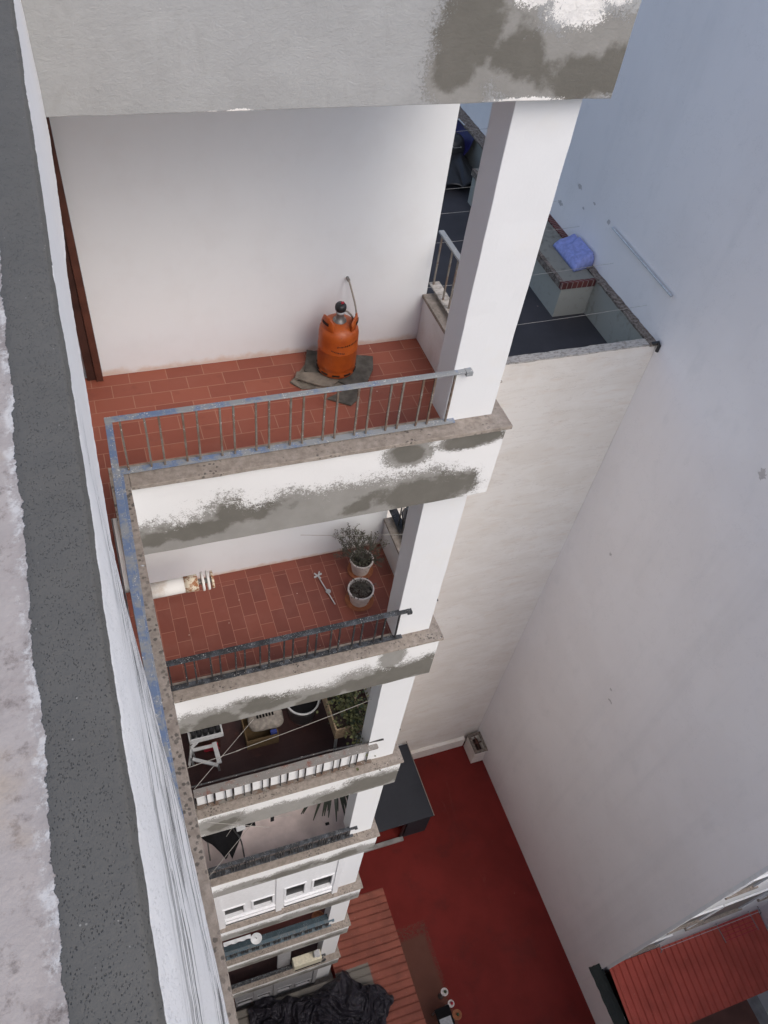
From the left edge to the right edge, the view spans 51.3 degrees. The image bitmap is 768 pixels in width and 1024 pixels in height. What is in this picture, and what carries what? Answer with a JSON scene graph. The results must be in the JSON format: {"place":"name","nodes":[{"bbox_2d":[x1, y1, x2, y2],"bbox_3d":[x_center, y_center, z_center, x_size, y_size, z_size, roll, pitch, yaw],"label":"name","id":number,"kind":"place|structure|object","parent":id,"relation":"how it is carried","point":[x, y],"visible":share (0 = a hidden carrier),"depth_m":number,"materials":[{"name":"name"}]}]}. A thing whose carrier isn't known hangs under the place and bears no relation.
{"place":"outdoors","nodes":[
{"label":"outdoors","id":0,"kind":"place"},
{"bbox_2d":[236,888,425,1023],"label":"corrugated shed","id":1,"kind":"structure","parent":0,"point":[369,944],"depth_m":21.52,"materials":[{"name":"red metal"}]},
{"bbox_2d":[246,972,396,1023],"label":"plastic sheet","id":2,"kind":"object","parent":1,"relation":"on","point":[351,998],"visible":1,"depth_m":20.38,"materials":[{"name":"black plastic"}]},
{"bbox_2d":[49,119,759,1023],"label":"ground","id":3,"kind":"structure","parent":0,"point":[93,331],"depth_m":43.26,"materials":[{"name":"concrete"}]},
{"bbox_2d":[0,0,641,1023],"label":"apartment building","id":4,"kind":"structure","parent":3,"relation":"on","point":[242,192],"depth_m":5.07,"materials":[{"name":"paint"}]},
{"bbox_2d":[46,117,102,381],"bbox_3d":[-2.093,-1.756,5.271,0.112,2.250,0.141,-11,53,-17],"label":"door","id":5,"kind":"structure","parent":4,"relation":"in","point":[80,308],"depth_m":5.49,"materials":[{"name":"brown wood"}]},
{"bbox_2d":[150,570,214,598],"bbox_3d":[-1.916,0.695,7.518,0.630,0.188,0.188,-11,53,-17],"label":"vent pipe","id":6,"kind":"object","parent":4,"relation":"attached to","point":[183,584],"visible":0.98,"depth_m":7.47,"materials":[{"name":"white metal"}]},
{"bbox_2d":[188,742,221,770],"bbox_3d":[-2.228,3.070,10.155,0.445,0.508,0.364,12,50,2],"label":"folding stool","id":7,"kind":"object","parent":4,"relation":"on","point":[213,745],"visible":0.89,"depth_m":10.02,"materials":[{"name":"white plastic"}]},
{"bbox_2d":[187,724,223,752],"bbox_3d":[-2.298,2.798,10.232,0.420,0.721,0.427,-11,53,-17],"label":"bottle crate","id":8,"kind":"object","parent":7,"relation":"on","point":[207,736],"visible":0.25,"depth_m":9.96,"materials":[{"name":"white plastic"}]},
{"bbox_2d":[203,742,219,752],"bbox_3d":[-2.262,3.020,10.429,0.226,0.178,0.174,-11,53,-17],"label":"red bag","id":9,"kind":"object","parent":4,"relation":"on","point":[208,750],"visible":0.29,"depth_m":10.38,"materials":[{"name":"plastic"}]},
{"bbox_2d":[188,750,239,767],"bbox_3d":[-1.828,2.668,8.663,0.006,0.605,0.671,40,56,23],"label":"clothes line","id":10,"kind":"object","parent":4,"relation":"attached to","point":[214,758],"visible":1,"depth_m":8.65,"materials":[{"name":"white plastic"}]},
{"bbox_2d":[194,719,253,788],"bbox_3d":[-1.825,2.765,9.221,0.006,0.382,1.148,25,52,13],"label":"clothes line","id":11,"kind":"object","parent":4,"relation":"attached to","point":[223,754],"visible":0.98,"depth_m":9.18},
{"bbox_2d":[203,822,254,862],"bbox_3d":[-2.361,5.011,12.255,0.805,0.559,0.670,-11,53,-17],"label":"folding chair","id":12,"kind":"object","parent":4,"relation":"on","point":[221,843],"visible":0.47,"depth_m":12.10,"materials":[{"name":"black fabric"}]},
{"bbox_2d":[211,824,251,873],"bbox_3d":[-2.185,4.823,11.433,0.006,0.157,0.879,33,54,19],"label":"clothes line","id":13,"kind":"object","parent":4,"relation":"attached to","point":[232,847],"visible":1,"depth_m":11.44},
{"bbox_2d":[223,934,250,946],"bbox_3d":[-2.666,7.789,14.541,0.502,0.102,0.055,-10,53,-16],"label":"scalloped awning","id":14,"kind":"object","parent":4,"relation":"attached to","point":[234,941],"visible":1,"depth_m":14.53,"materials":[{"name":"white fabric"}]},
{"bbox_2d":[251,933,261,943],"bbox_3d":[-2.351,7.844,14.730,0.210,0.191,0.174,-11,53,-17],"label":"satellite dish","id":15,"kind":"object","parent":4,"relation":"attached to","point":[256,938],"visible":1,"depth_m":14.77,"materials":[{"name":"white metal"}]},
{"bbox_2d":[241,718,278,749],"bbox_3d":[-1.636,2.883,10.559,0.420,0.258,0.347,-11,53,-17],"label":"cardboard box","id":16,"kind":"object","parent":4,"relation":"on","point":[251,738],"visible":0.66,"depth_m":10.52,"materials":[{"name":"brown cardboard"}]},
{"bbox_2d":[247,710,283,732],"bbox_3d":[-1.549,2.713,10.453,0.475,0.199,0.285,-11,53,-17],"label":"printed sack","id":17,"kind":"object","parent":16,"relation":"on","point":[265,722],"visible":0.69,"depth_m":10.36,"materials":[{"name":"white fabric"}]},
{"bbox_2d":[270,729,276,734],"bbox_3d":[-1.445,2.895,10.466,0.080,0.150,0.046,-11,53,-17],"label":"blue packet","id":18,"kind":"object","parent":16,"relation":"in","point":[273,731],"visible":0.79,"depth_m":10.41,"materials":[{"name":"plastic"}]},
{"bbox_2d":[237,700,369,750],"bbox_3d":[-0.904,2.422,9.098,1.582,0.456,0.006,-10,53,-16],"label":"clothes line","id":19,"kind":"object","parent":4,"relation":"attached to","point":[302,726],"visible":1,"depth_m":9.11,"materials":[{"name":"white plastic"}]},
{"bbox_2d":[288,700,319,724],"bbox_3d":[-1.100,2.611,10.752,0.460,0.431,0.460,-11,53,-17],"label":"round tub","id":20,"kind":"object","parent":4,"relation":"on","point":[302,714],"visible":0.53,"depth_m":10.56,"materials":[{"name":"grey plastic"}]},
{"bbox_2d":[292,949,325,970],"bbox_3d":[-1.740,10.418,18.599,0.768,0.540,0.240,-11,53,-17],"label":"air conditioner","id":21,"kind":"object","parent":4,"relation":"attached to","point":[303,961],"visible":0.91,"depth_m":18.40,"materials":[{"name":"beige metal"}]},
{"bbox_2d":[313,949,320,956],"bbox_3d":[-1.540,10.132,18.358,0.160,0.231,0.145,-11,53,-17],"label":"plastic bag","id":22,"kind":"object","parent":21,"relation":"on","point":[316,953],"visible":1,"depth_m":18.29,"materials":[{"name":"white plastic"}]},
{"bbox_2d":[311,910,323,918],"bbox_3d":[-1.417,8.699,17.155,0.280,0.060,0.280,-11,53,-17],"label":"clay basin","id":23,"kind":"object","parent":4,"relation":"on","point":[317,913],"visible":0.41,"depth_m":17.20,"materials":[{"name":"ceramic"}]},
{"bbox_2d":[314,571,334,603],"bbox_3d":[-0.612,0.808,8.585,0.095,0.021,0.446,-26,59,-26],"label":"garden stake","id":24,"kind":"object","parent":4,"relation":"on","point":[328,591],"visible":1,"depth_m":8.60,"materials":[{"name":"white plastic"}]},
{"bbox_2d":[301,795,348,821],"bbox_3d":[-0.807,4.540,12.714,1.126,0.788,0.891,17,50,6],"label":"potted palm","id":25,"kind":"object","parent":4,"relation":"on","point":[336,802],"visible":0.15,"depth_m":12.44,"materials":[{"name":"green plant"}]},
{"bbox_2d":[290,350,372,405],"bbox_3d":[-0.405,-1.123,6.423,0.572,0.046,0.618,16,50,5],"label":"floor mat","id":26,"kind":"object","parent":4,"relation":"on","point":[309,375],"visible":0.75,"depth_m":6.35,"materials":[{"name":"grey fabric"}]},
{"bbox_2d":[316,301,358,378],"bbox_3d":[-0.353,-1.361,6.191,0.317,0.628,0.315,-11,53,-17],"label":"gas bottle","id":27,"kind":"object","parent":26,"relation":"on","point":[338,334],"visible":1,"depth_m":6.11,"materials":[{"name":"orange paint"}]},
{"bbox_2d":[316,688,380,770],"bbox_3d":[-0.555,2.547,10.491,0.781,1.025,2.127,-11,53,-17],"label":"planter trough","id":28,"kind":"object","parent":4,"relation":"on","point":[348,722],"visible":0.53,"depth_m":10.19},
{"bbox_2d":[345,276,357,324],"bbox_3d":[-0.251,-1.588,6.180,0.119,0.323,0.329,3,50,-6],"label":"gas hose","id":29,"kind":"object","parent":4,"relation":"attached to","point":[348,280],"visible":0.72,"depth_m":6.15,"materials":[{"name":"grey rubber"}]},
{"bbox_2d":[318,534,402,535],"bbox_3d":[-0.264,0.226,7.974,1.131,0.206,0.005,6,50,-3],"label":"clothes line","id":30,"kind":"object","parent":4,"relation":"attached to","point":[351,535],"visible":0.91,"depth_m":7.99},
{"bbox_2d":[332,524,389,578],"bbox_3d":[-0.273,0.436,8.556,0.629,0.641,0.516,12,50,2],"label":"potted shrub","id":31,"kind":"object","parent":4,"relation":"on","point":[362,560],"visible":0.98,"depth_m":8.54,"materials":[{"name":"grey plant"}]},
{"bbox_2d":[345,577,378,610],"bbox_3d":[-0.236,0.821,8.392,0.329,0.409,0.331,16,50,6],"label":"potted shrub","id":32,"kind":"object","parent":4,"relation":"on","point":[359,596],"visible":1,"depth_m":8.41,"materials":[{"name":"ceramic"}]},
{"bbox_2d":[401,508,406,527],"bbox_3d":[0.305,0.028,8.453,0.260,0.444,0.250,-11,53,-17],"label":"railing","id":33,"kind":"object","parent":4,"relation":"hanging from","point":[403,513],"visible":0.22,"depth_m":8.47,"materials":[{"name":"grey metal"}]},
{"bbox_2d":[387,107,660,758],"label":"terrace building","id":34,"kind":"structure","parent":3,"relation":"on","point":[566,390],"depth_m":17.32,"materials":[{"name":"grey paint"}]},
{"bbox_2d":[451,132,464,153],"bbox_3d":[1.658,-8.983,19.865,0.680,0.788,0.710,-11,53,-17],"label":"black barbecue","id":35,"kind":"object","parent":34,"relation":"on","point":[458,144],"visible":0.33,"depth_m":19.56,"materials":[{"name":"metal"}]},
{"bbox_2d":[445,153,473,188],"bbox_3d":[1.581,-8.754,19.756,1.210,0.325,2.349,-11,53,-17],"label":"grey tarpaulin","id":36,"kind":"object","parent":34,"relation":"on","point":[461,167],"visible":0.31,"depth_m":19.37,"materials":[{"name":"black plastic"}]},
{"bbox_2d":[455,119,473,154],"bbox_3d":[1.827,-9.307,20.100,0.483,0.797,1.196,-11,53,-17],"label":"blue tarpaulin","id":37,"kind":"object","parent":34,"relation":"hanging from","point":[464,134],"visible":0.25,"depth_m":19.88,"materials":[{"name":"blue plastic"}]},
{"bbox_2d":[553,233,593,271],"bbox_3d":[3.903,-5.374,16.400,0.487,0.307,1.036,-11,53,-17],"label":"folded quilt","id":38,"kind":"object","parent":34,"relation":"on","point":[574,251],"visible":0.99,"depth_m":16.28,"materials":[{"name":"fabric"}]},
{"bbox_2d":[460,0,767,1013],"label":"neighbour building","id":39,"kind":"structure","parent":3,"relation":"on","point":[622,728],"depth_m":15.56,"materials":[{"name":"white paint"}]},
{"bbox_2d":[428,263,611,287],"bbox_3d":[1.196,-4.217,14.709,6.961,0.133,0.006,-10,53,-16],"label":"clothes line","id":40,"kind":"object","parent":39,"relation":"attached to","point":[552,272],"visible":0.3,"depth_m":15.38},
{"bbox_2d":[518,305,645,324],"bbox_3d":[1.618,-3.220,13.989,6.961,0.107,0.006,-10,53,-16],"label":"clothes line","id":41,"kind":"object","parent":39,"relation":"attached to","point":[581,315],"visible":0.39,"depth_m":14.56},
{"bbox_2d":[612,227,671,296],"bbox_3d":[4.758,-4.655,14.814,0.054,0.094,2.161,-11,53,-17],"label":"wall pole","id":42,"kind":"object","parent":39,"relation":"attached to","point":[643,263],"depth_m":14.76,"materials":[{"name":"metal"}]},
{"bbox_2d":[631,934,672,956],"bbox_3d":[6.847,11.077,20.459,0.821,1.160,0.073,-10,53,-16],"label":"window","id":43,"kind":"structure","parent":39,"relation":"in","point":[655,944],"depth_m":20.75,"materials":[{"name":"white paint"}]},
{"bbox_2d":[667,905,723,934],"bbox_3d":[7.209,9.456,18.555,1.001,1.310,0.073,-10,53,-16],"label":"window","id":44,"kind":"structure","parent":39,"relation":"in","point":[699,918],"depth_m":18.86,"materials":[{"name":"white paint"}]},
{"bbox_2d":[658,906,761,952],"bbox_3d":[8.915,11.384,21.845,3.290,0.130,0.208,-10,53,-16],"label":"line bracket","id":45,"kind":"object","parent":39,"relation":"attached to","point":[710,930],"visible":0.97,"depth_m":21.77,"materials":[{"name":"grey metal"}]},
{"bbox_2d":[684,888,767,930],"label":"window","id":46,"kind":"structure","parent":39,"relation":"in","point":[737,905],"depth_m":19.76,"materials":[{"name":"white paint"}]},
{"bbox_2d":[716,911,758,942],"bbox_3d":[9.847,11.561,22.305,1.128,0.028,0.518,-11,53,-17],"label":"drying rack","id":47,"kind":"object","parent":39,"relation":"attached to","point":[736,927],"visible":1,"depth_m":22.29,"materials":[{"name":"grey metal"}]},
{"bbox_2d":[724,874,767,899],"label":"window","id":48,"kind":"structure","parent":39,"relation":"in","point":[754,884],"depth_m":16.64,"materials":[{"name":"white paint"}]},
{"bbox_2d":[757,893,767,901],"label":"window","id":49,"kind":"structure","parent":39,"relation":"in","point":[765,896],"depth_m":20.19,"materials":[{"name":"white paint"}]},
{"bbox_2d":[431,1004,454,1023],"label":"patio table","id":50,"kind":"object","parent":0,"point":[444,1015],"visible":1,"depth_m":22.25,"materials":[{"name":"plastic"}]},
{"bbox_2d":[330,742,595,1023],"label":"patio","id":51,"kind":"structure","parent":0,"point":[478,937],"depth_m":24.70,"materials":[{"name":"red paint"}]},
{"bbox_2d":[364,741,433,852],"bbox_3d":[-0.045,9.165,25.952,2.357,1.507,2.756,-11,53,-17],"label":"patio hut","id":52,"kind":"object","parent":51,"relation":"on","point":[404,801],"visible":0.5,"depth_m":25.23,"materials":[{"name":"grey metal"}]},
{"bbox_2d":[438,988,447,998],"bbox_3d":[1.676,13.771,22.867,0.214,0.738,0.214,-11,53,-17],"label":"bowl planter","id":53,"kind":"object","parent":51,"relation":"on","point":[444,991],"visible":1,"depth_m":22.67,"materials":[{"name":"grey metal"}]},
{"bbox_2d":[445,1000,453,1007],"bbox_3d":[1.846,13.999,22.703,0.194,0.738,0.194,-11,53,-17],"label":"bowl planter","id":54,"kind":"object","parent":51,"relation":"on","point":[451,1003],"visible":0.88,"depth_m":22.47,"materials":[{"name":"grey metal"}]},
{"bbox_2d":[452,1009,461,1020],"bbox_3d":[2.001,14.213,22.547,0.275,0.738,0.275,-11,53,-17],"label":"bowl planter","id":55,"kind":"object","parent":51,"relation":"on","point":[456,1014],"visible":0.94,"depth_m":22.32,"materials":[{"name":"ceramic"}]},
{"bbox_2d":[464,731,487,762],"bbox_3d":[3.149,8.148,27.651,0.464,0.899,0.708,-11,53,-17],"label":"chimney stub","id":56,"kind":"object","parent":51,"relation":"on","point":[475,748],"visible":1,"depth_m":27.48,"materials":[{"name":"grey concrete"}]},
{"bbox_2d":[605,972,758,1023],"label":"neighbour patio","id":57,"kind":"structure","parent":0,"point":[742,1012],"depth_m":23.65,"materials":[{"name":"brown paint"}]},
{"bbox_2d":[579,976,612,1023],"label":"dividing wall","id":58,"kind":"structure","parent":57,"relation":"on","point":[595,1001],"depth_m":22.89,"materials":[{"name":"white paint"}]},
{"bbox_2d":[589,910,767,1023],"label":"neighbour shed","id":59,"kind":"structure","parent":57,"relation":"on","point":[693,979],"depth_m":22.04,"materials":[{"name":"red metal"}]},
{"bbox_2d":[747,995,767,1023],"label":"neighbour pavement","id":60,"kind":"structure","parent":0,"point":[758,1009],"depth_m":23.83,"materials":[{"name":"grey concrete"}]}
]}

